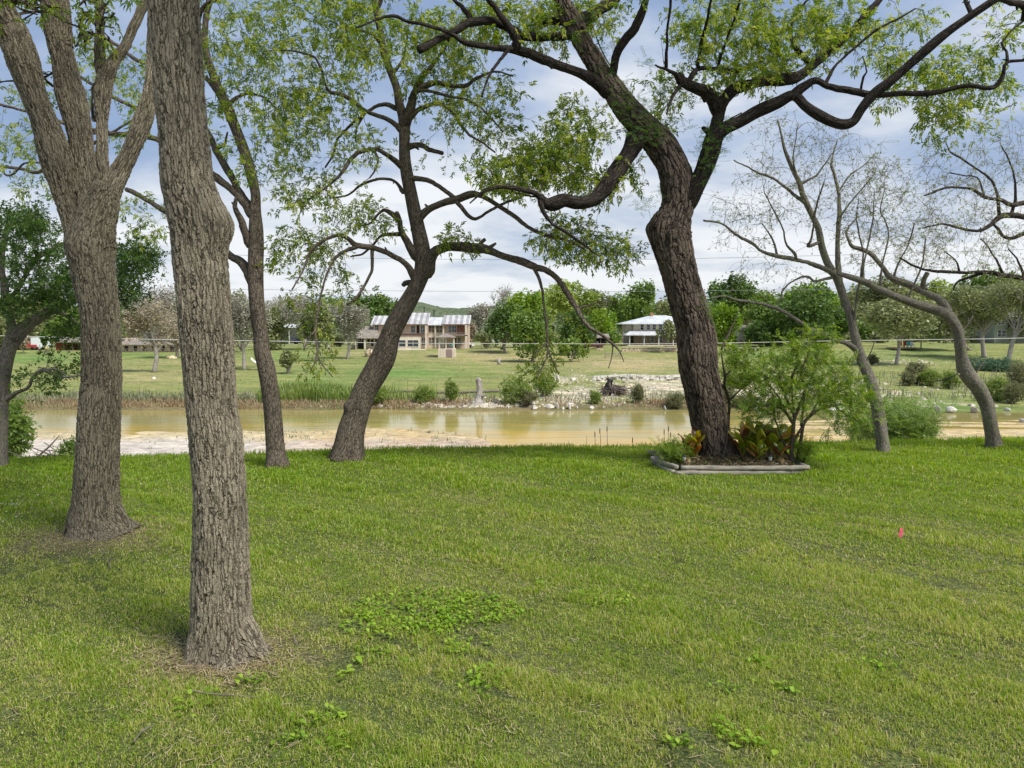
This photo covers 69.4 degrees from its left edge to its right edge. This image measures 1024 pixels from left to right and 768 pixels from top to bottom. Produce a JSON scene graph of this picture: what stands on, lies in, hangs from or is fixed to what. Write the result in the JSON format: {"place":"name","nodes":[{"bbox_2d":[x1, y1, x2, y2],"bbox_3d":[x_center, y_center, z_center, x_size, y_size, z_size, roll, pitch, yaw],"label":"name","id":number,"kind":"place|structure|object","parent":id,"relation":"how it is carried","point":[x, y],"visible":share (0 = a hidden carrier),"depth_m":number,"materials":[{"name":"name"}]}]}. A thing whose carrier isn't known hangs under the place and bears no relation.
{"place":"outdoors","nodes":[
{"label":"outdoors","id":0,"kind":"place"},
{"bbox_2d":[148,301,713,333],"bbox_3d":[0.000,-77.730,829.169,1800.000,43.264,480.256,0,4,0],"label":"hills","id":1,"kind":"structure","parent":0,"point":[438,311],"depth_m":801.93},
{"bbox_2d":[0,335,1016,343],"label":"cable","id":2,"kind":"object","parent":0,"point":[526,343],"visible":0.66,"depth_m":39.93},
{"bbox_2d":[0,435,1023,767],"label":"lawn grass","id":3,"kind":"structure","parent":0,"point":[548,459],"depth_m":5.82,"materials":[{"name":"plant"}]},
{"bbox_2d":[0,334,1023,767],"bbox_3d":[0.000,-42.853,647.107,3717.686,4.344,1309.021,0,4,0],"label":"ground","id":4,"kind":"structure","parent":0,"point":[462,368],"depth_m":5.85,"materials":[{"name":"plant"}]},
{"bbox_2d":[0,302,46,344],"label":"tree","id":5,"kind":"object","parent":4,"relation":"on","point":[33,332],"visible":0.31,"depth_m":149.23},
{"bbox_2d":[8,394,41,457],"bbox_3d":[-11.268,1.599,16.661,1.212,2.835,1.266,4,5,41],"label":"shrub","id":6,"kind":"object","parent":4,"relation":"on","point":[19,427],"visible":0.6,"depth_m":16.55,"materials":[{"name":"green plant"}]},
{"bbox_2d":[43,307,79,339],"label":"tree","id":7,"kind":"object","parent":4,"relation":"on","point":[52,323],"visible":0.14,"depth_m":161.02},
{"bbox_2d":[52,434,75,457],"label":"shrub","id":8,"kind":"object","parent":4,"relation":"on","point":[69,445],"visible":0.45,"depth_m":15.64,"materials":[{"name":"green plant"}]},
{"bbox_2d":[0,0,154,540],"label":"pecan tree","id":9,"kind":"object","parent":4,"relation":"on","point":[86,182],"visible":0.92,"depth_m":7.39,"materials":[{"name":"brown plant"}]},
{"bbox_2d":[0,191,170,465],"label":"oak tree","id":10,"kind":"object","parent":4,"relation":"on","point":[28,225],"visible":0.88,"depth_m":11.26,"materials":[{"name":"green plant"}]},
{"bbox_2d":[0,0,298,468],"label":"pecan tree","id":11,"kind":"object","parent":4,"relation":"on","point":[253,238],"visible":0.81,"depth_m":11.29,"materials":[{"name":"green plant"}]},
{"bbox_2d":[121,292,177,372],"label":"tree","id":12,"kind":"object","parent":4,"relation":"on","point":[143,321],"visible":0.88,"depth_m":90.46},
{"bbox_2d":[122,338,179,351],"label":"long low house","id":13,"kind":"structure","parent":4,"relation":"on","point":[135,345],"depth_m":143.54,"materials":[{"name":"beige paint"}]},
{"bbox_2d":[142,283,176,316],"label":"tree","id":14,"kind":"object","parent":4,"relation":"on","point":[171,297],"visible":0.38,"depth_m":155.23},
{"bbox_2d":[142,312,179,357],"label":"tree","id":15,"kind":"object","parent":4,"relation":"on","point":[175,335],"visible":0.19,"depth_m":127.22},
{"bbox_2d":[163,683,217,716],"bbox_3d":[-1.813,1.770,4.122,0.331,0.058,0.355,0,4,0],"label":"weed plant","id":16,"kind":"object","parent":4,"relation":"on","point":[189,692],"visible":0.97,"depth_m":4.13,"materials":[{"name":"green plant"}]},
{"bbox_2d":[146,0,272,671],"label":"pecan tree","id":17,"kind":"object","parent":4,"relation":"on","point":[224,632],"visible":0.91,"depth_m":4.54,"materials":[{"name":"brown plant"}]},
{"bbox_2d":[231,289,274,369],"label":"tree","id":18,"kind":"object","parent":4,"relation":"on","point":[240,312],"visible":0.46,"depth_m":96.71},
{"bbox_2d":[23,427,485,453],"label":"shelf tufts","id":19,"kind":"object","parent":4,"relation":"on","point":[307,437],"visible":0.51,"depth_m":40.46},
{"bbox_2d":[265,305,292,349],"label":"tree","id":20,"kind":"object","parent":4,"relation":"on","point":[274,333],"visible":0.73,"depth_m":147.25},
{"bbox_2d":[279,349,299,373],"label":"tree","id":21,"kind":"object","parent":4,"relation":"on","point":[285,361],"visible":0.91,"depth_m":89.65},
{"bbox_2d":[275,292,334,349],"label":"tree","id":22,"kind":"object","parent":4,"relation":"on","point":[298,314],"visible":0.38,"depth_m":146.68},
{"bbox_2d":[296,305,335,360],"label":"tree","id":23,"kind":"object","parent":4,"relation":"on","point":[306,318],"visible":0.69,"depth_m":116.51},
{"bbox_2d":[10,387,677,402],"bbox_3d":[-15.610,0.819,60.693,69.016,0.998,7.236,0,4,0],"label":"grey sedge","id":24,"kind":"object","parent":4,"relation":"on","point":[244,395],"visible":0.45,"depth_m":59.80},
{"bbox_2d":[255,377,437,402],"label":"bright reeds","id":25,"kind":"object","parent":4,"relation":"on","point":[296,390],"visible":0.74,"depth_m":58.72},
{"bbox_2d":[328,297,373,358],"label":"tree","id":26,"kind":"object","parent":4,"relation":"on","point":[354,316],"visible":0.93,"depth_m":123.77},
{"bbox_2d":[11,395,727,409],"bbox_3d":[-14.231,1.396,57.311,63.704,0.935,3.825,0,4,0],"label":"shore sedge","id":27,"kind":"object","parent":4,"relation":"on","point":[63,401],"visible":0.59,"depth_m":56.86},
{"bbox_2d":[350,292,397,325],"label":"tree","id":28,"kind":"object","parent":4,"relation":"on","point":[377,304],"visible":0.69,"depth_m":183.38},
{"bbox_2d":[352,313,471,349],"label":"two storey house","id":29,"kind":"structure","parent":4,"relation":"on","point":[423,328],"depth_m":152.59,"materials":[{"name":"beige paint"}]},
{"bbox_2d":[226,0,649,461],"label":"pecan tree","id":30,"kind":"object","parent":4,"relation":"on","point":[348,444],"visible":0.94,"depth_m":11.76,"materials":[{"name":"green plant"}]},
{"bbox_2d":[435,333,455,357],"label":"gazebo","id":31,"kind":"object","parent":4,"relation":"on","point":[445,352],"visible":0.9,"depth_m":130.32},
{"bbox_2d":[442,377,458,401],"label":"bush","id":32,"kind":"object","parent":4,"relation":"on","point":[452,391],"visible":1,"depth_m":57.57,"materials":[{"name":"green plant"}]},
{"bbox_2d":[437,660,510,696],"bbox_3d":[-0.186,1.755,4.458,0.427,0.063,0.382,3,5,32],"label":"weed plant","id":33,"kind":"object","parent":4,"relation":"on","point":[478,680],"visible":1,"depth_m":4.43,"materials":[{"name":"green plant"}]},
{"bbox_2d":[464,302,492,332],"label":"tree","id":34,"kind":"object","parent":4,"relation":"on","point":[479,315],"visible":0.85,"depth_m":256.96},
{"bbox_2d":[471,378,486,405],"bbox_3d":[-2.610,0.632,56.788,1.470,2.255,1.619,-2,4,-20],"label":"dead stump","id":35,"kind":"object","parent":4,"relation":"on","point":[478,400],"visible":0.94,"depth_m":56.54,"materials":[{"name":"grey wood"}]},
{"bbox_2d":[329,586,635,664],"bbox_3d":[-0.264,1.668,5.597,2.276,0.079,1.270,-3,5,-32],"label":"weed patch","id":36,"kind":"object","parent":4,"relation":"on","point":[420,621],"visible":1,"depth_m":5.41,"materials":[{"name":"green plant"}]},
{"bbox_2d":[2,296,972,341],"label":"wood","id":37,"kind":"object","parent":4,"relation":"on","point":[557,323],"visible":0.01,"depth_m":255.43,"materials":[{"name":"green plant"}]},
{"bbox_2d":[484,297,526,352],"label":"tree","id":38,"kind":"object","parent":4,"relation":"on","point":[499,322],"visible":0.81,"depth_m":137.92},
{"bbox_2d":[0,490,1023,767],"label":"straw litter","id":39,"kind":"object","parent":4,"relation":"on","point":[208,674],"visible":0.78,"depth_m":4.82,"materials":[{"name":"plant"}]},
{"bbox_2d":[12,345,1023,403],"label":"slope tufts","id":40,"kind":"object","parent":4,"relation":"on","point":[515,372],"visible":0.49,"depth_m":93.04,"materials":[{"name":"green plant"}]},
{"bbox_2d":[505,287,550,347],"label":"tree","id":41,"kind":"object","parent":4,"relation":"on","point":[528,301],"visible":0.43,"depth_m":157.65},
{"bbox_2d":[518,389,538,405],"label":"bush","id":42,"kind":"object","parent":4,"relation":"on","point":[528,397],"visible":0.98,"depth_m":56.08,"materials":[{"name":"green plant"}]},
{"bbox_2d":[508,301,553,361],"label":"tree","id":43,"kind":"object","parent":4,"relation":"on","point":[531,325],"visible":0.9,"depth_m":114.69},
{"bbox_2d":[534,375,560,395],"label":"bush","id":44,"kind":"object","parent":4,"relation":"on","point":[551,387],"visible":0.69,"depth_m":61.92,"materials":[{"name":"green plant"}]},
{"bbox_2d":[545,278,600,317],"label":"tree","id":45,"kind":"object","parent":4,"relation":"on","point":[559,300],"visible":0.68,"depth_m":182.78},
{"bbox_2d":[556,335,589,361],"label":"tree","id":46,"kind":"object","parent":4,"relation":"on","point":[572,344],"visible":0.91,"depth_m":115.00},
{"bbox_2d":[559,310,596,354],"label":"tree","id":47,"kind":"object","parent":4,"relation":"on","point":[568,331],"visible":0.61,"depth_m":134.20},
{"bbox_2d":[581,288,612,319],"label":"tree","id":48,"kind":"object","parent":4,"relation":"on","point":[603,296],"visible":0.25,"depth_m":211.34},
{"bbox_2d":[591,307,618,333],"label":"tree","id":49,"kind":"object","parent":4,"relation":"on","point":[608,323],"visible":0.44,"depth_m":168.69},
{"bbox_2d":[597,378,632,395],"bbox_3d":[8.889,0.367,62.788,3.957,1.778,2.638,0,4,0],"label":"debris heap","id":50,"kind":"object","parent":4,"relation":"on","point":[609,389],"visible":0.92,"depth_m":62.38,"materials":[{"name":"brown wood"}]},
{"bbox_2d":[608,292,632,341],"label":"tree","id":51,"kind":"object","parent":4,"relation":"on","point":[615,300],"visible":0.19,"depth_m":199.06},
{"bbox_2d":[591,374,680,380],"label":"dry stone wall","id":52,"kind":"structure","parent":4,"relation":"on","point":[636,377],"depth_m":78.67,"materials":[{"name":"stone"}]},
{"bbox_2d":[628,382,645,402],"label":"bush","id":53,"kind":"object","parent":4,"relation":"on","point":[637,394],"visible":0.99,"depth_m":57.42,"materials":[{"name":"green plant"}]},
{"bbox_2d":[616,278,658,322],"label":"tree","id":54,"kind":"object","parent":4,"relation":"on","point":[637,304],"visible":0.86,"depth_m":187.44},
{"bbox_2d":[615,313,676,345],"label":"porch house","id":55,"kind":"structure","parent":4,"relation":"on","point":[641,330],"depth_m":148.34,"materials":[{"name":"beige"}]},
{"bbox_2d":[621,347,676,351],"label":"stone retaining wall","id":56,"kind":"structure","parent":4,"relation":"on","point":[634,349],"depth_m":136.28,"materials":[{"name":"stone"}]},
{"bbox_2d":[655,319,675,352],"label":"tree","id":57,"kind":"object","parent":4,"relation":"on","point":[668,329],"visible":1,"depth_m":133.27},
{"bbox_2d":[651,724,693,747],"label":"weed plant","id":58,"kind":"object","parent":4,"relation":"on","point":[678,740],"visible":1,"depth_m":3.72,"materials":[{"name":"green plant"}]},
{"bbox_2d":[651,434,696,468],"bbox_3d":[2.415,1.007,11.226,0.708,0.549,0.677,4,5,40],"label":"shrub","id":59,"kind":"object","parent":4,"relation":"on","point":[668,451],"visible":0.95,"depth_m":11.14,"materials":[{"name":"green plant"}]},
{"bbox_2d":[664,390,685,409],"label":"bush","id":60,"kind":"object","parent":4,"relation":"on","point":[675,398],"visible":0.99,"depth_m":55.70,"materials":[{"name":"green plant"}]},
{"bbox_2d":[373,356,997,407],"bbox_3d":[27.065,-1.144,84.392,53.599,2.033,87.588,2,5,26],"label":"rubble","id":61,"kind":"object","parent":4,"relation":"on","point":[493,404],"visible":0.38,"depth_m":61.31,"materials":[{"name":"stone"}]},
{"bbox_2d":[411,383,435,403],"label":"bush","id":62,"kind":"object","parent":61,"relation":"on","point":[424,394],"visible":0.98,"depth_m":57.58,"materials":[{"name":"green plant"}]},
{"bbox_2d":[498,373,532,403],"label":"bush","id":63,"kind":"object","parent":61,"relation":"on","point":[508,389],"visible":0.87,"depth_m":56.64,"materials":[{"name":"green plant"}]},
{"bbox_2d":[355,0,1023,458],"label":"pecan tree","id":64,"kind":"object","parent":4,"relation":"on","point":[667,228],"visible":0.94,"depth_m":10.76,"materials":[{"name":"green plant"}]},
{"bbox_2d":[544,0,741,459],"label":"climbing vine","id":65,"kind":"object","parent":64,"relation":"attached to","point":[677,122],"visible":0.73,"depth_m":10.66,"materials":[{"name":"green plant"}]},
{"bbox_2d":[702,713,743,745],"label":"weed plant","id":66,"kind":"object","parent":4,"relation":"on","point":[724,731],"visible":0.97,"depth_m":3.81,"materials":[{"name":"green plant"}]},
{"bbox_2d":[711,302,743,345],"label":"tree","id":67,"kind":"object","parent":4,"relation":"on","point":[723,325],"visible":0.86,"depth_m":140.55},
{"bbox_2d":[646,450,809,474],"bbox_3d":[3.271,1.134,11.617,2.249,0.309,1.899,0,4,0],"label":"flower bed","id":68,"kind":"object","parent":4,"relation":"on","point":[707,465],"visible":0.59,"depth_m":10.81,"materials":[{"name":"stone"}]},
{"bbox_2d":[684,426,705,456],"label":"canna plant","id":69,"kind":"object","parent":68,"relation":"on","point":[698,445],"visible":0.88,"depth_m":11.27,"materials":[{"name":"yellow plant"}]},
{"bbox_2d":[728,421,757,458],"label":"canna plant","id":70,"kind":"object","parent":68,"relation":"on","point":[742,445],"visible":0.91,"depth_m":11.28,"materials":[{"name":"green plant"}]},
{"bbox_2d":[718,310,775,426],"bbox_3d":[3.666,0.049,11.717,1.135,2.458,1.066,0,4,0],"label":"sapling","id":71,"kind":"object","parent":68,"relation":"on","point":[748,376],"visible":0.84,"depth_m":11.61,"materials":[{"name":"green plant"}]},
{"bbox_2d":[746,440,767,461],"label":"canna plant","id":72,"kind":"object","parent":68,"relation":"on","point":[757,448],"visible":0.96,"depth_m":11.04,"materials":[{"name":"green plant"}]},
{"bbox_2d":[744,424,777,459],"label":"canna plant","id":73,"kind":"object","parent":68,"relation":"on","point":[759,434],"visible":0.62,"depth_m":11.25,"materials":[{"name":"green plant"}]},
{"bbox_2d":[762,424,795,461],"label":"canna plant","id":74,"kind":"object","parent":68,"relation":"on","point":[775,437],"visible":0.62,"depth_m":11.23,"materials":[{"name":"green plant"}]},
{"bbox_2d":[769,439,791,464],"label":"canna plant","id":75,"kind":"object","parent":68,"relation":"on","point":[779,448],"visible":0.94,"depth_m":11.09,"materials":[{"name":"brown plant"}]},
{"bbox_2d":[704,271,759,314],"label":"tree","id":76,"kind":"object","parent":4,"relation":"on","point":[743,287],"visible":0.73,"depth_m":181.06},
{"bbox_2d":[718,351,758,388],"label":"bush","id":77,"kind":"object","parent":4,"relation":"on","point":[729,374],"visible":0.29,"depth_m":68.96,"materials":[{"name":"green plant"}]},
{"bbox_2d":[723,718,778,755],"bbox_3d":[1.203,1.789,3.741,0.208,0.064,0.314,0,4,0],"label":"weed plant","id":78,"kind":"object","parent":4,"relation":"on","point":[756,741],"visible":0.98,"depth_m":3.71,"materials":[{"name":"green plant"}]},
{"bbox_2d":[741,314,793,345],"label":"tree","id":79,"kind":"object","parent":4,"relation":"on","point":[766,330],"visible":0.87,"depth_m":138.63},
{"bbox_2d":[742,289,792,335],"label":"tree","id":80,"kind":"object","parent":4,"relation":"on","point":[758,314],"visible":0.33,"depth_m":148.84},
{"bbox_2d":[762,281,844,345],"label":"tree","id":81,"kind":"object","parent":4,"relation":"on","point":[810,309],"visible":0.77,"depth_m":135.20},
{"bbox_2d":[786,434,825,463],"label":"shrub","id":82,"kind":"object","parent":4,"relation":"on","point":[804,451],"visible":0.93,"depth_m":11.02,"materials":[{"name":"green plant"}]},
{"bbox_2d":[702,107,912,452],"bbox_3d":[5.159,-1.761,12.752,4.146,6.020,2.381,0,4,0],"label":"pecan tree","id":83,"kind":"object","parent":4,"relation":"on","point":[880,430],"visible":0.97,"depth_m":12.87,"materials":[{"name":"grey plant"}]},
{"bbox_2d":[782,277,840,309],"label":"tree","id":84,"kind":"object","parent":4,"relation":"on","point":[836,298],"visible":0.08,"depth_m":147.70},
{"bbox_2d":[733,320,894,464],"bbox_3d":[4.479,0.174,11.073,2.702,2.294,2.052,0,4,0],"label":"ornamental tree","id":85,"kind":"object","parent":4,"relation":"on","point":[828,391],"visible":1,"depth_m":10.77,"materials":[{"name":"green plant"}]},
{"bbox_2d":[823,304,860,342],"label":"tree","id":86,"kind":"object","parent":4,"relation":"on","point":[845,328],"visible":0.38,"depth_m":148.36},
{"bbox_2d":[834,409,874,441],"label":"shrub","id":87,"kind":"object","parent":4,"relation":"on","point":[863,431],"visible":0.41,"depth_m":17.50,"materials":[{"name":"green plant"}]},
{"bbox_2d":[857,312,886,341],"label":"tree","id":88,"kind":"object","parent":4,"relation":"on","point":[863,333],"visible":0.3,"depth_m":167.21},
{"bbox_2d":[844,651,901,671],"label":"weed plant","id":89,"kind":"object","parent":4,"relation":"on","point":[880,664],"visible":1,"depth_m":4.62,"materials":[{"name":"green plant"}]},
{"bbox_2d":[849,273,924,313],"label":"tree","id":90,"kind":"object","parent":4,"relation":"on","point":[870,296],"visible":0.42,"depth_m":187.46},
{"bbox_2d":[852,294,938,364],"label":"tree","id":91,"kind":"object","parent":4,"relation":"on","point":[894,317],"visible":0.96,"depth_m":97.62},
{"bbox_2d":[897,370,916,385],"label":"bush","id":92,"kind":"object","parent":4,"relation":"on","point":[908,379],"visible":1,"depth_m":71.98,"materials":[{"name":"green plant"}]},
{"bbox_2d":[859,388,955,441],"bbox_3d":[9.308,1.209,17.648,2.260,2.237,2.159,2,5,26],"label":"shrub","id":93,"kind":"object","parent":4,"relation":"on","point":[910,424],"visible":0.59,"depth_m":17.21,"materials":[{"name":"green plant"}]},
{"bbox_2d":[903,357,930,383],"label":"bush","id":94,"kind":"object","parent":4,"relation":"on","point":[915,368],"visible":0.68,"depth_m":73.94,"materials":[{"name":"green plant"}]},
{"bbox_2d":[812,368,1023,407],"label":"gravel bar scrub","id":95,"kind":"object","parent":4,"relation":"on","point":[929,392],"visible":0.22,"depth_m":66.82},
{"bbox_2d":[836,140,1002,448],"bbox_3d":[7.060,-1.634,13.244,3.307,5.725,1.929,-2,5,-27],"label":"pecan tree","id":96,"kind":"object","parent":4,"relation":"on","point":[971,379],"visible":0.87,"depth_m":13.00,"materials":[{"name":"grey plant"}]},
{"bbox_2d":[915,368,942,385],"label":"bush","id":97,"kind":"object","parent":4,"relation":"on","point":[926,376],"visible":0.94,"depth_m":72.18,"materials":[{"name":"green plant"}]},
{"bbox_2d":[901,277,961,301],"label":"tree","id":98,"kind":"object","parent":4,"relation":"on","point":[940,285],"visible":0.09,"depth_m":206.26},
{"bbox_2d":[914,294,986,350],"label":"tree","id":99,"kind":"object","parent":4,"relation":"on","point":[941,327],"visible":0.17,"depth_m":125.99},
{"bbox_2d":[939,369,962,388],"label":"bush","id":100,"kind":"object","parent":4,"relation":"on","point":[946,383],"visible":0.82,"depth_m":69.16,"materials":[{"name":"green plant"}]},
{"bbox_2d":[899,117,1023,296],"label":"pecan tree","id":101,"kind":"object","parent":4,"relation":"on","point":[998,199],"visible":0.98,"depth_m":12.21,"materials":[{"name":"green plant"}]},
{"bbox_2d":[936,280,1022,357],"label":"tree","id":102,"kind":"object","parent":4,"relation":"on","point":[963,296],"visible":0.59,"depth_m":112.95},
{"bbox_2d":[957,267,1021,306],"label":"tree","id":103,"kind":"object","parent":4,"relation":"on","point":[979,280],"visible":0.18,"depth_m":217.41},
{"bbox_2d":[969,356,1009,371],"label":"bush","id":104,"kind":"object","parent":4,"relation":"on","point":[983,368],"visible":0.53,"depth_m":90.28,"materials":[{"name":"green plant"}]},
{"bbox_2d":[985,372,1010,401],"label":"bush","id":105,"kind":"object","parent":4,"relation":"on","point":[993,386],"visible":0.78,"depth_m":60.66,"materials":[{"name":"green plant"}]},
{"bbox_2d":[973,310,1023,342],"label":"hillside house","id":106,"kind":"structure","parent":4,"relation":"on","point":[998,330],"depth_m":149.47,"materials":[{"name":"grey"}]},
{"bbox_2d":[974,272,1023,360],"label":"tree","id":107,"kind":"object","parent":4,"relation":"on","point":[1014,293],"visible":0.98,"depth_m":105.56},
{"bbox_2d":[1000,378,1023,403],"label":"bush","id":108,"kind":"object","parent":4,"relation":"on","point":[1011,393],"visible":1,"depth_m":58.83,"materials":[{"name":"green plant"}]},
{"bbox_2d":[1003,359,1023,386],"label":"bush","id":109,"kind":"object","parent":4,"relation":"on","point":[1018,377],"visible":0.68,"depth_m":68.21,"materials":[{"name":"green plant"}]},
{"bbox_2d":[0,0,1023,307],"label":"sky","id":110,"kind":"structure","parent":0,"point":[448,287],"materials":[{"name":"white"}]},
{"bbox_2d":[10,435,1023,462],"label":"edge grass","id":111,"kind":"structure","parent":0,"point":[291,452],"depth_m":13.11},
{"bbox_2d":[19,409,1023,446],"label":"river water","id":112,"kind":"structure","parent":0,"point":[539,427],"depth_m":48.18,"materials":[{"name":"liquid"}]},
{"bbox_2d":[148,286,990,291],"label":"cable","id":113,"kind":"object","parent":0,"point":[561,291],"visible":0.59,"depth_m":129.14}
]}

